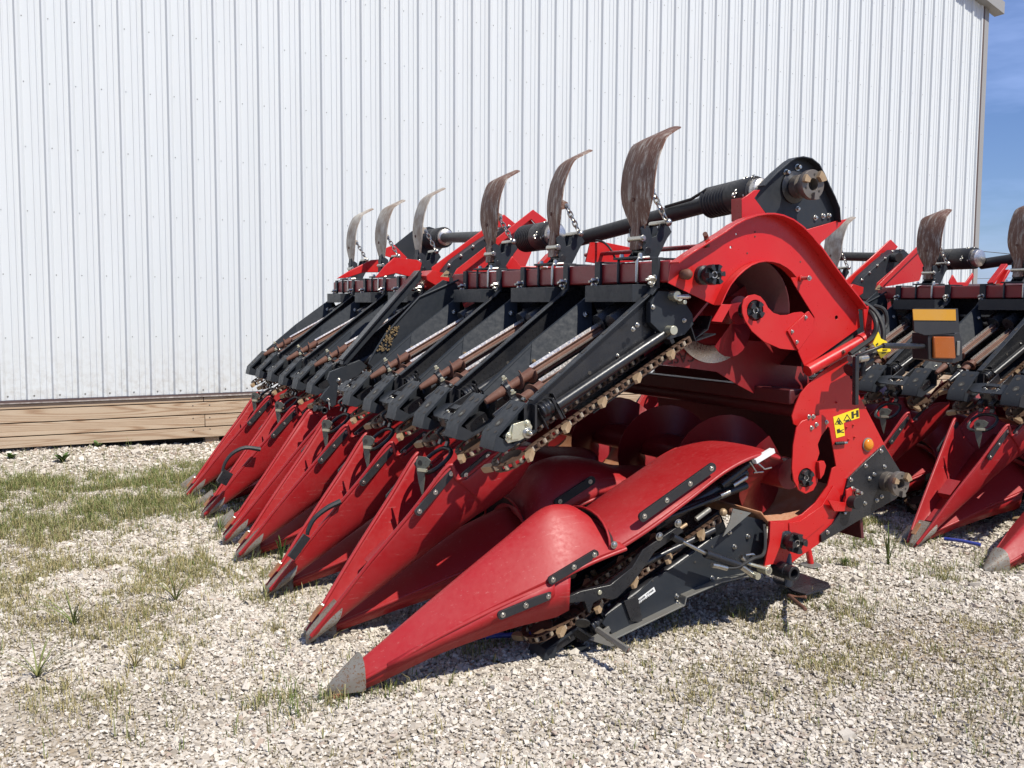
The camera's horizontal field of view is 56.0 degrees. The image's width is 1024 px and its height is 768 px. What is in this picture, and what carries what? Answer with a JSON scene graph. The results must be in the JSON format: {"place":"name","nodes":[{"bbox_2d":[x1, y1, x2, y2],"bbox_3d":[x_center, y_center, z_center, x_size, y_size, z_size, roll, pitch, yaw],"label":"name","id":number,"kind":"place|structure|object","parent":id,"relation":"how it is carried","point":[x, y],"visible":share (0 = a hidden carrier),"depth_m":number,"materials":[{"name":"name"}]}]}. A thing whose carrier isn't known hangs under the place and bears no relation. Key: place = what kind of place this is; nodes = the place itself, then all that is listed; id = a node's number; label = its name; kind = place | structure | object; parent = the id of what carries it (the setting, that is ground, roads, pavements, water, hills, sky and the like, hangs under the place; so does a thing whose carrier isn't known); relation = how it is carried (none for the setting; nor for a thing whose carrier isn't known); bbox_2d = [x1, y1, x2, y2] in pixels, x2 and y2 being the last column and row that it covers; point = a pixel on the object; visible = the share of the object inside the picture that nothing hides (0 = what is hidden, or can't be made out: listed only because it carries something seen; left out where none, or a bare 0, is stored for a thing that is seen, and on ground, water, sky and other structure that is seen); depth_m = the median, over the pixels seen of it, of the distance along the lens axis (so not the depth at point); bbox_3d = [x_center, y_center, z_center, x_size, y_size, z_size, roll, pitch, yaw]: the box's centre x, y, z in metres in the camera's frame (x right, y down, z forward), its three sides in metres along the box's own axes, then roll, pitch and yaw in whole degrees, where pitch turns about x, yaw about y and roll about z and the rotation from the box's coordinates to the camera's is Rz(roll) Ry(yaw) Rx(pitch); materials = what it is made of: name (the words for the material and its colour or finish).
{"place":"outdoors","nodes":[
{"label":"outdoors","id":0,"kind":"place"},
{"bbox_2d":[0,379,1023,767],"bbox_3d":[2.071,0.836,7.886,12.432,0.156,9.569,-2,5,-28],"label":"gravel","id":1,"kind":"structure","parent":0,"point":[578,683],"depth_m":3.90,"materials":[{"name":"beige gravel"}]},
{"bbox_2d":[4,453,17,458],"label":"weed","id":2,"kind":"object","parent":1,"relation":"on","point":[10,455],"visible":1,"depth_m":9.02,"materials":[{"name":"green plant"}]},
{"bbox_2d":[2,637,85,676],"bbox_3d":[-1.878,1.098,3.871,0.330,0.147,0.439,0,5,-4],"label":"grass tuft","id":3,"kind":"object","parent":1,"relation":"on","point":[38,672],"visible":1,"depth_m":3.87,"materials":[{"name":"green plant"}]},
{"bbox_2d":[53,452,69,461],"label":"weed","id":4,"kind":"object","parent":1,"relation":"on","point":[63,457],"visible":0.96,"depth_m":8.95,"materials":[{"name":"green plant"}]},
{"bbox_2d":[32,585,101,624],"bbox_3d":[-2.024,1.032,4.465,0.488,0.181,0.251,0,5,-8],"label":"grass tuft","id":5,"kind":"object","parent":1,"relation":"on","point":[68,617],"visible":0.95,"depth_m":4.48,"materials":[{"name":"green plant"}]},
{"bbox_2d":[94,440,101,447],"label":"weed","id":6,"kind":"object","parent":1,"relation":"on","point":[96,443],"visible":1,"depth_m":9.64,"materials":[{"name":"green plant"}]},
{"bbox_2d":[111,639,166,666],"bbox_3d":[-1.514,1.107,3.944,0.223,0.133,0.196,-2,5,-28],"label":"grass tuft","id":7,"kind":"object","parent":1,"relation":"on","point":[135,662],"visible":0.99,"depth_m":3.95,"materials":[{"name":"green plant"}]},
{"bbox_2d":[144,569,200,600],"bbox_3d":[-1.687,1.002,4.819,0.314,0.170,0.266,0,5,-9],"label":"grass tuft","id":8,"kind":"object","parent":1,"relation":"on","point":[174,591],"visible":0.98,"depth_m":4.82,"materials":[{"name":"green plant"}]},
{"bbox_2d":[159,643,203,668],"bbox_3d":[-1.357,1.121,3.965,0.169,0.106,0.193,4,6,38],"label":"grass tuft","id":9,"kind":"object","parent":1,"relation":"on","point":[182,662],"visible":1,"depth_m":3.97,"materials":[{"name":"yellow plant"}]},
{"bbox_2d":[173,499,203,510],"bbox_3d":[-2.253,0.848,6.784,0.248,0.116,0.288,4,6,42],"label":"grass tuft","id":10,"kind":"object","parent":1,"relation":"on","point":[193,506],"visible":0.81,"depth_m":6.79,"materials":[{"name":"green plant"}]},
{"bbox_2d":[208,514,225,530],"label":"grass tuft","id":11,"kind":"object","parent":1,"relation":"on","point":[220,527],"visible":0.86,"depth_m":6.24,"materials":[{"name":"green plant"}]},
{"bbox_2d":[276,536,287,559],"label":"weed","id":12,"kind":"object","parent":1,"relation":"on","point":[280,550],"visible":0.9,"depth_m":5.59,"materials":[{"name":"green plant"}]},
{"bbox_2d":[0,0,1004,450],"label":"metal building","id":13,"kind":"structure","parent":1,"relation":"on","point":[190,190],"depth_m":10.66,"materials":[{"name":"metal"}]},
{"bbox_2d":[478,631,530,639],"bbox_3d":[-0.066,1.109,4.235,0.376,0.026,0.022,-1,5,-14],"label":"plastic pipe","id":14,"kind":"object","parent":1,"relation":"on","point":[503,635],"visible":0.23,"depth_m":4.23,"materials":[{"name":"plastic"}]},
{"bbox_2d":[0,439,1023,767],"bbox_3d":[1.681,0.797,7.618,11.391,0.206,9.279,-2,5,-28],"label":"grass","id":15,"kind":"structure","parent":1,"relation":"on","point":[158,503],"depth_m":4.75,"materials":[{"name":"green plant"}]},
{"bbox_2d":[180,126,961,698],"bbox_3d":[-0.342,-0.169,6.217,3.031,2.326,5.162,-2,5,-27],"label":"folding corn header","id":16,"kind":"object","parent":1,"relation":"on","point":[478,448],"visible":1,"depth_m":4.54,"materials":[{"name":"red metal"}]},
{"bbox_2d":[676,696,688,730],"bbox_3d":[0.598,1.147,3.351,0.072,0.142,0.036,-2,5,-28],"label":"grass tuft","id":17,"kind":"object","parent":1,"relation":"on","point":[683,717],"visible":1,"depth_m":3.36,"materials":[{"name":"beige plant"}]},
{"bbox_2d":[636,206,1023,572],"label":"folding corn header","id":18,"kind":"object","parent":1,"relation":"on","point":[954,443],"visible":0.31,"depth_m":6.82,"materials":[{"name":"paint"}]},
{"bbox_2d":[840,555,850,564],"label":"grass tuft","id":19,"kind":"object","parent":1,"relation":"on","point":[843,560],"visible":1,"depth_m":5.53,"materials":[{"name":"green plant"}]},
{"bbox_2d":[879,522,895,564],"bbox_3d":[2.176,0.922,5.563,0.122,0.259,0.054,-1,5,-14],"label":"grass tuft","id":20,"kind":"object","parent":1,"relation":"on","point":[887,546],"visible":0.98,"depth_m":5.56,"materials":[{"name":"green plant"}]},
{"bbox_2d":[944,537,980,545],"bbox_3d":[2.808,0.981,6.008,0.022,0.026,0.218,-4,7,-45],"label":"plastic pipe","id":21,"kind":"object","parent":1,"relation":"on","point":[962,541],"visible":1,"depth_m":6.00,"materials":[{"name":"blue plastic"}]},
{"bbox_2d":[977,0,1023,283],"label":"sky","id":22,"kind":"structure","parent":0,"point":[1002,190],"materials":[{"name":"blue"}]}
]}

